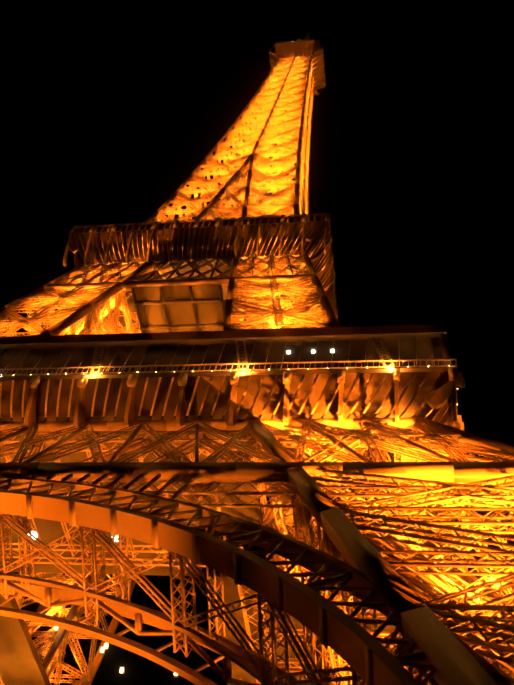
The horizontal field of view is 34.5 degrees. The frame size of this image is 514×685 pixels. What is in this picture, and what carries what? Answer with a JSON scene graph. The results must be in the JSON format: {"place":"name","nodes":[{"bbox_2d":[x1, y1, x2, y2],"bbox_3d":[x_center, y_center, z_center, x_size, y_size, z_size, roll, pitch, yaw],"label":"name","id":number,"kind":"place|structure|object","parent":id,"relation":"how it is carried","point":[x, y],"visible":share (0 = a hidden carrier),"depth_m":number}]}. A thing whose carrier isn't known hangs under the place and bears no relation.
{"place":"outdoors","nodes":[
{"label":"outdoors","id":0,"kind":"place"},
{"bbox_2d":[0,44,278,335],"bbox_3d":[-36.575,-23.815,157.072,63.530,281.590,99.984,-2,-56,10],"label":"tower plates","id":1,"kind":"object","parent":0,"point":[74,317],"visible":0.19,"depth_m":123.74},
{"bbox_2d":[10,90,342,684],"bbox_3d":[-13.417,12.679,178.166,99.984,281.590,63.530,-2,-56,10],"label":"tower plates","id":2,"kind":"object","parent":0,"point":[53,648],"visible":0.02,"depth_m":118.75},
{"bbox_2d":[0,215,447,419],"bbox_3d":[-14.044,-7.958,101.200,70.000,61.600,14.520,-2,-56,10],"label":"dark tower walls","id":3,"kind":"structure","parent":0,"point":[403,345],"depth_m":75.07},
{"bbox_2d":[1,221,448,421],"bbox_3d":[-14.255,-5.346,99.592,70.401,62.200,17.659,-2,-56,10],"label":"tower frieze panels","id":4,"kind":"object","parent":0,"point":[329,393],"visible":0.81,"depth_m":69.22},
{"bbox_2d":[0,40,513,684],"bbox_3d":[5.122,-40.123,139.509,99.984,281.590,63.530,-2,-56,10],"label":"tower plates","id":5,"kind":"object","parent":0,"point":[372,660],"visible":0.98,"depth_m":48.84},
{"bbox_2d":[0,0,513,684],"label":"sky","id":6,"kind":"structure","parent":0,"point":[107,107]},
{"bbox_2d":[253,40,464,562],"bbox_3d":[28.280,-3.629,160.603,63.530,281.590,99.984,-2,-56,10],"label":"tower plates","id":7,"kind":"object","parent":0,"point":[438,398],"visible":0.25,"depth_m":123.14},
{"bbox_2d":[308,226,456,543],"bbox_3d":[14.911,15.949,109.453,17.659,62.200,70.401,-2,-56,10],"label":"tower frieze panels","id":8,"kind":"object","parent":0,"point":[432,414],"visible":0.08,"depth_m":124.36},
{"bbox_2d":[329,233,448,567],"bbox_3d":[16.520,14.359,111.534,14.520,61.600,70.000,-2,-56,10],"label":"dark tower walls","id":9,"kind":"structure","parent":0,"point":[428,353],"depth_m":72.23},
{"label":"ground","id":10,"kind":"structure","parent":0,"visible":0},
{"bbox_2d":[0,34,306,684],"bbox_3d":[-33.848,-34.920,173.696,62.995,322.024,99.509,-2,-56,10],"label":"tower lattice","id":11,"kind":"object","parent":10,"relation":"on","point":[31,323],"visible":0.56,"depth_m":130.93},
{"bbox_2d":[7,37,307,684],"bbox_3d":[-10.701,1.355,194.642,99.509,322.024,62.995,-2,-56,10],"label":"tower lattice","id":12,"kind":"object","parent":10,"relation":"on","point":[61,649],"visible":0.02,"depth_m":118.38},
{"bbox_2d":[0,34,513,684],"bbox_3d":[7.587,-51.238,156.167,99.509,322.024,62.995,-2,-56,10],"label":"tower lattice","id":13,"kind":"object","parent":10,"relation":"on","point":[468,614],"visible":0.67,"depth_m":48.35},
{"bbox_2d":[0,41,333,541],"bbox_3d":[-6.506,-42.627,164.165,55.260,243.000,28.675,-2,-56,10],"label":"lights","id":14,"kind":"object","parent":13,"relation":"on","point":[34,532],"visible":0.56,"depth_m":64.69},
{"bbox_2d":[0,52,400,684],"bbox_3d":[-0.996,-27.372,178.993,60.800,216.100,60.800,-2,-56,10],"label":"tower decks","id":15,"kind":"object","parent":13,"relation":"on","point":[20,662],"visible":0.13,"depth_m":86.66},
{"bbox_2d":[131,285,224,332],"bbox_3d":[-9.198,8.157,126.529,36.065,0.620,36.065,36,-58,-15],"label":"deck beams","id":16,"kind":"structure","parent":15,"relation":"on","point":[168,326],"depth_m":118.07},
{"bbox_2d":[13,365,457,674],"bbox_3d":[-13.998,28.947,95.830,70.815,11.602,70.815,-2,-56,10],"label":"lights","id":17,"kind":"object","parent":13,"relation":"on","point":[102,650],"visible":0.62,"depth_m":109.27},
{"bbox_2d":[238,36,513,682],"bbox_3d":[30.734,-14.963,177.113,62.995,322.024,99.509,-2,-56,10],"label":"tower lattice","id":18,"kind":"object","parent":10,"relation":"on","point":[266,629],"visible":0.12,"depth_m":117.97}
]}

